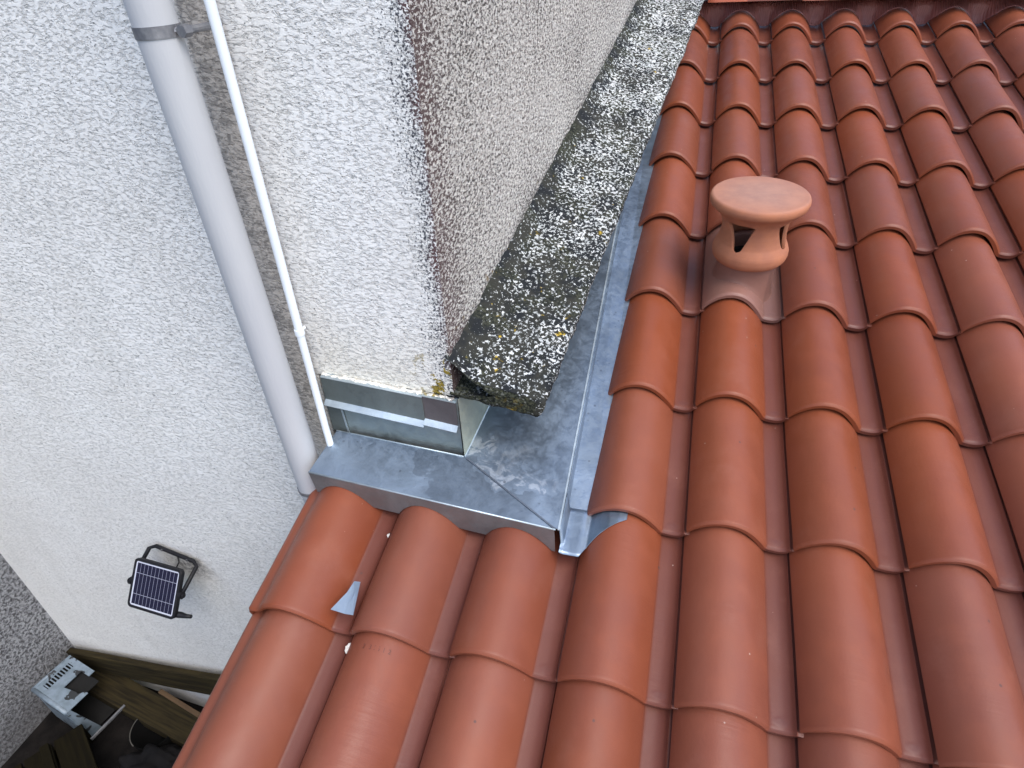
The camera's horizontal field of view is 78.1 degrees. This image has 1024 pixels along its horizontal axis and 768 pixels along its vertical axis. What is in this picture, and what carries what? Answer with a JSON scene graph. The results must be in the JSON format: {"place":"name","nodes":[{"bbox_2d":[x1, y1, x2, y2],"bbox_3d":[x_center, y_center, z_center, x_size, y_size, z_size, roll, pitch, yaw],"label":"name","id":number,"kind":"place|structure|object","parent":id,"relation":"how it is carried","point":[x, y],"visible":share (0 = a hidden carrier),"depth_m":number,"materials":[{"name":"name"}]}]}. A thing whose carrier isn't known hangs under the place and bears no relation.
{"place":"outdoors","nodes":[
{"label":"outdoors","id":0,"kind":"place"},
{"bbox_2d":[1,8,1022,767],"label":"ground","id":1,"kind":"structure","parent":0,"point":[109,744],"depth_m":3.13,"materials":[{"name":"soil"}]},
{"bbox_2d":[0,553,74,767],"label":"rendered wall","id":2,"kind":"structure","parent":1,"relation":"on","point":[35,644],"depth_m":3.06,"materials":[{"name":"grey paint"}]},
{"bbox_2d":[13,724,99,767],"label":"wooden crate","id":3,"kind":"object","parent":1,"relation":"on","point":[72,748],"visible":0.96,"depth_m":2.87,"materials":[{"name":"brown wood"}]},
{"bbox_2d":[31,655,124,739],"bbox_3d":[-2.108,1.561,3.111,0.360,0.265,0.202,15,40,23],"label":"appliance casing","id":4,"kind":"object","parent":1,"relation":"on","point":[64,687],"visible":0.94,"depth_m":3.08,"materials":[{"name":"paint"}]},
{"bbox_2d":[87,670,197,747],"bbox_3d":[-1.795,1.616,3.140,1.166,0.072,0.138,13,39,20],"label":"timber plank","id":5,"kind":"object","parent":1,"relation":"on","point":[160,715],"visible":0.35,"depth_m":3.12,"materials":[{"name":"brown wood"}]},
{"bbox_2d":[158,689,199,716],"bbox_3d":[-1.534,1.614,3.082,0.531,0.032,0.024,15,39,22],"label":"timber batten","id":6,"kind":"object","parent":5,"relation":"on","point":[175,700],"visible":0.51,"depth_m":3.12,"materials":[{"name":"brown wood"}]},
{"bbox_2d":[119,743,181,767],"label":"crumpled tarp","id":7,"kind":"object","parent":1,"relation":"on","point":[154,756],"visible":0.79,"depth_m":2.89,"materials":[{"name":"black plastic"}]},
{"bbox_2d":[129,719,172,751],"bbox_3d":[-1.722,1.699,3.077,0.212,0.132,0.212,7,37,13],"label":"bucket","id":8,"kind":"object","parent":1,"relation":"on","point":[141,736],"visible":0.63,"depth_m":3.07,"materials":[{"name":"black plastic"}]},
{"bbox_2d":[0,0,704,706],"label":"rendered house","id":9,"kind":"structure","parent":1,"relation":"on","point":[448,184],"depth_m":1.50,"materials":[{"name":"white paint"}]},
{"bbox_2d":[66,647,220,694],"bbox_3d":[-1.624,1.391,3.007,1.440,0.152,0.039,-4,33,24],"label":"timber rail","id":10,"kind":"object","parent":9,"relation":"attached to","point":[175,677],"visible":0.62,"depth_m":3.04,"materials":[{"name":"brown wood"}]},
{"bbox_2d":[127,544,198,618],"bbox_3d":[-1.240,0.711,2.264,0.274,0.152,0.185,9,38,16],"label":"solar panel","id":11,"kind":"object","parent":9,"relation":"attached to","point":[156,588],"visible":1,"depth_m":2.24,"materials":[{"name":"black plastic"}]},
{"bbox_2d":[122,0,318,502],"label":"downpipe","id":12,"kind":"object","parent":9,"relation":"attached to","point":[161,32],"visible":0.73,"depth_m":1.19,"materials":[{"name":"grey plastic"}]},
{"bbox_2d":[203,0,333,446],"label":"conduit","id":13,"kind":"object","parent":9,"relation":"attached to","point":[212,11],"visible":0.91,"depth_m":1.21,"materials":[{"name":"white plastic"}]},
{"bbox_2d":[320,373,424,427],"bbox_3d":[-0.334,0.037,1.516,0.267,0.092,0.033,9,38,16],"label":"flashing strip","id":14,"kind":"object","parent":9,"relation":"attached to","point":[380,402],"visible":1,"depth_m":1.51,"materials":[{"name":"metal"}]},
{"bbox_2d":[421,392,457,432],"bbox_3d":[-0.167,0.066,1.473,0.084,0.084,0.030,9,38,16],"label":"flashing strip","id":15,"kind":"object","parent":9,"relation":"attached to","point":[439,413],"visible":1,"depth_m":1.47,"materials":[{"name":"silver metal"}]},
{"bbox_2d":[308,113,662,556],"bbox_3d":[0.189,-0.817,2.254,0.765,0.962,2.750,7,37,13],"label":"zinc flashing","id":16,"kind":"object","parent":9,"relation":"attached to","point":[511,468],"visible":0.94,"depth_m":1.53,"materials":[{"name":"grey metal"}]},
{"bbox_2d":[564,43,1023,506],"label":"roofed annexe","id":17,"kind":"structure","parent":1,"relation":"on","point":[748,110],"depth_m":2.70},
{"bbox_2d":[300,632,451,767],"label":"clay tile","id":18,"kind":"object","parent":17,"relation":"on","point":[381,707],"visible":0.95,"depth_m":1.24,"materials":[{"name":"ceramic"}]},
{"bbox_2d":[351,506,484,658],"bbox_3d":[-0.185,0.398,1.442,0.239,0.132,0.392,7,52,13],"label":"clay tile","id":19,"kind":"object","parent":18,"relation":"on","point":[417,592],"visible":0.68,"depth_m":1.39,"materials":[{"name":"ceramic"}]},
{"bbox_2d":[419,654,556,767],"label":"clay tile","id":20,"kind":"object","parent":17,"relation":"on","point":[491,713],"visible":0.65,"depth_m":1.21,"materials":[{"name":"ceramic"}]},
{"bbox_2d":[450,510,579,682],"bbox_3d":[0.031,0.424,1.393,0.239,0.132,0.392,7,52,13],"label":"clay tile","id":21,"kind":"object","parent":17,"relation":"on","point":[516,609],"visible":0.77,"depth_m":1.33,"materials":[{"name":"ceramic"}]},
{"bbox_2d":[542,680,672,767],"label":"clay tile","id":22,"kind":"object","parent":17,"relation":"on","point":[594,725],"visible":0.66,"depth_m":1.18,"materials":[{"name":"ceramic"}]},
{"bbox_2d":[557,513,683,709],"bbox_3d":[0.249,0.452,1.341,0.239,0.133,0.392,7,52,13],"label":"clay tile","id":23,"kind":"object","parent":22,"relation":"on","point":[622,631],"visible":0.84,"depth_m":1.30,"materials":[{"name":"ceramic"}]},
{"bbox_2d":[587,387,693,537],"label":"clay tile","id":24,"kind":"object","parent":17,"relation":"on","point":[643,469],"visible":0.85,"depth_m":1.52,"materials":[{"name":"ceramic"}]},
{"bbox_2d":[608,291,700,412],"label":"clay tile","id":25,"kind":"object","parent":17,"relation":"on","point":[658,351],"visible":0.89,"depth_m":1.74,"materials":[{"name":"ceramic"}]},
{"bbox_2d":[625,216,705,315],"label":"clay tile","id":26,"kind":"object","parent":17,"relation":"on","point":[669,262],"visible":0.87,"depth_m":1.96,"materials":[{"name":"ceramic"}]},
{"bbox_2d":[638,155,709,238],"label":"clay tile","id":27,"kind":"object","parent":17,"relation":"on","point":[677,191],"visible":0.88,"depth_m":2.17,"materials":[{"name":"ceramic"}]},
{"bbox_2d":[649,105,713,177],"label":"clay tile","id":28,"kind":"object","parent":17,"relation":"on","point":[684,136],"visible":0.86,"depth_m":2.39,"materials":[{"name":"ceramic"}]},
{"bbox_2d":[659,63,716,125],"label":"clay tile","id":29,"kind":"object","parent":17,"relation":"on","point":[692,91],"visible":0.83,"depth_m":2.60,"materials":[{"name":"ceramic"}]},
{"bbox_2d":[680,28,719,82],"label":"clay tile","id":30,"kind":"object","parent":17,"relation":"on","point":[701,56],"visible":0.65,"depth_m":2.81,"materials":[{"name":"ceramic"}]},
{"bbox_2d":[694,14,721,45],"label":"clay tile","id":31,"kind":"object","parent":30,"relation":"on","point":[711,35],"visible":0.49,"depth_m":2.98,"materials":[{"name":"ceramic"}]},
{"bbox_2d":[707,158,756,232],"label":"clay tile","id":32,"kind":"object","parent":17,"relation":"on","point":[730,168],"visible":0.21,"depth_m":2.21,"materials":[{"name":"ceramic"}]},
{"bbox_2d":[669,707,798,767],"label":"clay tile","id":33,"kind":"object","parent":17,"relation":"on","point":[706,738],"visible":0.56,"depth_m":1.15,"materials":[{"name":"ceramic"}]},
{"bbox_2d":[674,526,803,737],"bbox_3d":[0.467,0.478,1.291,0.239,0.133,0.392,7,52,13],"label":"clay tile","id":34,"kind":"object","parent":33,"relation":"on","point":[736,654],"visible":0.87,"depth_m":1.25,"materials":[{"name":"ceramic"}]},
{"bbox_2d":[686,397,794,553],"bbox_3d":[0.551,0.196,1.512,0.239,0.132,0.392,7,52,13],"label":"clay tile","id":35,"kind":"object","parent":17,"relation":"on","point":[738,477],"visible":0.88,"depth_m":1.48,"materials":[{"name":"ceramic"}]},
{"bbox_2d":[695,298,788,422],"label":"clay tile","id":36,"kind":"object","parent":35,"relation":"on","point":[740,355],"visible":0.91,"depth_m":1.69,"materials":[{"name":"ceramic"}]},
{"bbox_2d":[702,224,785,322],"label":"vent tile","id":37,"kind":"object","parent":36,"relation":"on","point":[759,294],"visible":0.61,"depth_m":1.84,"materials":[{"name":"ceramic"}]},
{"bbox_2d":[710,176,811,271],"bbox_3d":[0.680,-0.443,1.776,0.262,0.204,0.262,7,40,13],"label":"vent cowl","id":38,"kind":"object","parent":37,"relation":"on","point":[768,210],"visible":0.99,"depth_m":1.72,"materials":[{"name":"ceramic"}]},
{"bbox_2d":[711,106,777,177],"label":"clay tile","id":39,"kind":"object","parent":17,"relation":"on","point":[738,132],"visible":0.93,"depth_m":2.35,"materials":[{"name":"ceramic"}]},
{"bbox_2d":[715,64,776,127],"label":"clay tile","id":40,"kind":"object","parent":17,"relation":"on","point":[739,85],"visible":0.95,"depth_m":2.56,"materials":[{"name":"ceramic"}]},
{"bbox_2d":[718,27,775,82],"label":"clay tile","id":41,"kind":"object","parent":40,"relation":"on","point":[739,45],"visible":0.96,"depth_m":2.77,"materials":[{"name":"ceramic"}]},
{"bbox_2d":[721,11,772,45],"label":"clay tile","id":42,"kind":"object","parent":41,"relation":"on","point":[762,35],"visible":0.69,"depth_m":2.93,"materials":[{"name":"ceramic"}]},
{"bbox_2d":[708,0,780,2],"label":"ridge tile","id":43,"kind":"object","parent":42,"relation":"on","point":[711,1],"visible":1,"depth_m":2.90,"materials":[{"name":"ceramic"}]},
{"bbox_2d":[774,108,847,182],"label":"clay tile","id":44,"kind":"object","parent":17,"relation":"on","point":[800,134],"visible":0.94,"depth_m":2.29,"materials":[{"name":"ceramic"}]},
{"bbox_2d":[773,64,838,129],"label":"clay tile","id":45,"kind":"object","parent":44,"relation":"on","point":[795,86],"visible":0.96,"depth_m":2.51,"materials":[{"name":"ceramic"}]},
{"bbox_2d":[771,26,831,83],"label":"clay tile","id":46,"kind":"object","parent":45,"relation":"on","point":[790,44],"visible":0.95,"depth_m":2.73,"materials":[{"name":"ceramic"}]},
{"bbox_2d":[771,10,825,45],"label":"clay tile","id":47,"kind":"object","parent":46,"relation":"on","point":[815,35],"visible":0.73,"depth_m":2.88,"materials":[{"name":"ceramic"}]},
{"bbox_2d":[775,160,857,248],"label":"clay tile","id":48,"kind":"object","parent":17,"relation":"on","point":[829,213],"visible":0.82,"depth_m":2.09,"materials":[{"name":"ceramic"}]},
{"bbox_2d":[784,408,909,573],"bbox_3d":[0.768,0.223,1.460,0.239,0.132,0.392,7,52,13],"label":"clay tile","id":49,"kind":"object","parent":17,"relation":"on","point":[841,492],"visible":0.88,"depth_m":1.43,"materials":[{"name":"ceramic"}]},
{"bbox_2d":[781,306,887,435],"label":"clay tile","id":50,"kind":"object","parent":49,"relation":"on","point":[828,360],"visible":0.93,"depth_m":1.64,"materials":[{"name":"ceramic"}]},
{"bbox_2d":[780,224,871,331],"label":"clay tile","id":51,"kind":"object","parent":50,"relation":"on","point":[818,267],"visible":0.94,"depth_m":1.85,"materials":[{"name":"ceramic"}]},
{"bbox_2d":[823,26,891,83],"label":"clay tile","id":52,"kind":"object","parent":17,"relation":"on","point":[844,45],"visible":0.99,"depth_m":2.68,"materials":[{"name":"ceramic"}]},
{"bbox_2d":[822,9,880,44],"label":"clay tile","id":53,"kind":"object","parent":52,"relation":"on","point":[869,34],"visible":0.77,"depth_m":2.83,"materials":[{"name":"ceramic"}]},
{"bbox_2d":[798,733,932,767],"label":"clay tile","id":54,"kind":"object","parent":17,"relation":"on","point":[823,750],"visible":0.47,"depth_m":1.11,"materials":[{"name":"ceramic"}]},
{"bbox_2d":[789,545,938,764],"bbox_3d":[0.685,0.499,1.245,0.239,0.133,0.392,7,52,13],"label":"clay tile","id":55,"kind":"object","parent":54,"relation":"on","point":[859,672],"visible":0.89,"depth_m":1.21,"materials":[{"name":"ceramic"}]},
{"bbox_2d":[836,108,918,185],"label":"clay tile","id":56,"kind":"object","parent":17,"relation":"on","point":[864,137],"visible":0.94,"depth_m":2.25,"materials":[{"name":"ceramic"}]},
{"bbox_2d":[829,63,903,129],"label":"clay tile","id":57,"kind":"object","parent":56,"relation":"on","point":[853,87],"visible":0.98,"depth_m":2.46,"materials":[{"name":"ceramic"}]},
{"bbox_2d":[854,229,961,337],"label":"clay tile","id":58,"kind":"object","parent":17,"relation":"on","point":[897,274],"visible":0.93,"depth_m":1.81,"materials":[{"name":"ceramic"}]},
{"bbox_2d":[845,163,937,253],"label":"clay tile","id":59,"kind":"object","parent":58,"relation":"on","point":[879,198],"visible":0.96,"depth_m":2.03,"materials":[{"name":"ceramic"}]},
{"bbox_2d":[932,764,958,767],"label":"clay tile","id":60,"kind":"object","parent":17,"relation":"on","point":[935,766],"visible":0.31,"depth_m":1.11,"materials":[{"name":"ceramic"}]},
{"bbox_2d":[903,564,1023,767],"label":"clay tile","id":61,"kind":"object","parent":60,"relation":"on","point":[968,624],"visible":0.92,"depth_m":1.17,"materials":[{"name":"ceramic"}]},
{"bbox_2d":[883,420,1023,592],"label":"clay tile","id":62,"kind":"object","parent":17,"relation":"on","point":[951,508],"visible":0.91,"depth_m":1.38,"materials":[{"name":"ceramic"}]},
{"bbox_2d":[867,312,991,447],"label":"clay tile","id":63,"kind":"object","parent":62,"relation":"on","point":[921,371],"visible":0.95,"depth_m":1.59,"materials":[{"name":"ceramic"}]},
{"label":"verge tile","id":64,"kind":"object","parent":17,"relation":"on","visible":0},
{"bbox_2d":[172,609,353,767],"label":"verge tile","id":65,"kind":"object","parent":64,"relation":"on","point":[265,704],"visible":0.81,"depth_m":1.27,"materials":[{"name":"ceramic"}]},
{"bbox_2d":[249,486,399,635],"bbox_3d":[-0.419,0.381,1.514,0.275,0.178,0.392,7,52,13],"label":"verge tile","id":66,"kind":"object","parent":65,"relation":"on","point":[332,549],"visible":0.74,"depth_m":1.45,"materials":[{"name":"ceramic"}]},
{"bbox_2d":[331,581,359,614],"bbox_3d":[-0.355,0.460,1.367,0.056,0.007,0.072,8,52,11],"label":"metal offcut","id":67,"kind":"object","parent":66,"relation":"on","point":[345,603],"visible":1,"depth_m":1.36,"materials":[{"name":"metal"}]},
{"bbox_2d":[345,643,350,653],"bbox_3d":[-0.349,0.569,1.359,0.020,0.011,0.026,7,52,13],"label":"mortar chip","id":68,"kind":"object","parent":65,"relation":"on","point":[347,647],"visible":0.36,"depth_m":1.35,"materials":[{"name":"white concrete"}]},
{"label":"clay tile","id":69,"kind":"object","parent":17,"relation":"on","visible":0},
{"bbox_2d":[1013,73,1023,98],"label":"clay tile","id":70,"kind":"object","parent":69,"relation":"on","point":[1019,84],"visible":0.97,"depth_m":2.46,"materials":[{"name":"ceramic"}]},
{"bbox_2d":[992,24,1023,77],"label":"clay tile","id":71,"kind":"object","parent":70,"relation":"on","point":[1008,43],"visible":1,"depth_m":2.59,"materials":[{"name":"ceramic"}]},
{"bbox_2d":[984,6,1023,36],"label":"clay tile","id":72,"kind":"object","parent":71,"relation":"on","point":[998,23],"visible":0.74,"depth_m":2.70,"materials":[{"name":"ceramic"}]},
{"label":"clay tile","id":73,"kind":"object","parent":17,"relation":"on","visible":0},
{"bbox_2d":[1017,251,1023,270],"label":"clay tile","id":74,"kind":"object","parent":73,"relation":"on","point":[1020,257],"visible":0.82,"depth_m":1.87,"materials":[{"name":"ceramic"}]},
{"bbox_2d":[990,168,1023,250],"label":"clay tile","id":75,"kind":"object","parent":74,"relation":"on","point":[1007,190],"visible":0.88,"depth_m":2.00,"materials":[{"name":"ceramic"}]},
{"bbox_2d":[967,110,1023,181],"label":"clay tile","id":76,"kind":"object","parent":75,"relation":"on","point":[997,137],"visible":1,"depth_m":2.17,"materials":[{"name":"ceramic"}]},
{"bbox_2d":[949,64,1023,131],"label":"clay tile","id":77,"kind":"object","parent":76,"relation":"on","point":[980,91],"visible":0.94,"depth_m":2.37,"materials":[{"name":"ceramic"}]},
{"bbox_2d":[933,25,1017,85],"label":"clay tile","id":78,"kind":"object","parent":77,"relation":"on","point":[960,48],"visible":0.94,"depth_m":2.58,"materials":[{"name":"ceramic"}]},
{"bbox_2d":[928,7,995,44],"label":"clay tile","id":79,"kind":"object","parent":78,"relation":"on","point":[942,22],"visible":0.73,"depth_m":2.73,"materials":[{"name":"ceramic"}]},
{"bbox_2d":[699,0,1023,26],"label":"ridge closure","id":80,"kind":"object","parent":79,"relation":"on","point":[814,13],"visible":0.88,"depth_m":2.90,"materials":[{"name":"brown ceramic"}]},
{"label":"clay tile","id":81,"kind":"object","parent":17,"relation":"on","visible":0},
{"bbox_2d":[985,434,1023,563],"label":"clay tile","id":82,"kind":"object","parent":81,"relation":"on","point":[1006,457],"visible":0.86,"depth_m":1.42,"materials":[{"name":"ceramic"}]},
{"bbox_2d":[956,321,1023,442],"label":"clay tile","id":83,"kind":"object","parent":82,"relation":"on","point":[993,353],"visible":0.96,"depth_m":1.57,"materials":[{"name":"ceramic"}]},
{"bbox_2d":[933,233,1023,336],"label":"clay tile","id":84,"kind":"object","parent":83,"relation":"on","point":[983,283],"visible":0.94,"depth_m":1.78,"materials":[{"name":"ceramic"}]},
{"bbox_2d":[915,165,1023,258],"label":"clay tile","id":85,"kind":"object","parent":84,"relation":"on","point":[954,203],"visible":0.98,"depth_m":1.98,"materials":[{"name":"ceramic"}]},
{"bbox_2d":[900,109,994,188],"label":"clay tile","id":86,"kind":"object","parent":85,"relation":"on","point":[932,140],"visible":0.94,"depth_m":2.19,"materials":[{"name":"ceramic"}]},
{"bbox_2d":[888,63,972,131],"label":"clay tile","id":87,"kind":"object","parent":86,"relation":"on","point":[915,89],"visible":0.92,"depth_m":2.41,"materials":[{"name":"ceramic"}]},
{"bbox_2d":[877,25,952,84],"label":"clay tile","id":88,"kind":"object","parent":87,"relation":"on","point":[900,47],"visible":0.98,"depth_m":2.63,"materials":[{"name":"ceramic"}]},
{"bbox_2d":[874,8,937,44],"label":"clay tile","id":89,"kind":"object","parent":88,"relation":"on","point":[893,18],"visible":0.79,"depth_m":2.78,"materials":[{"name":"ceramic"}]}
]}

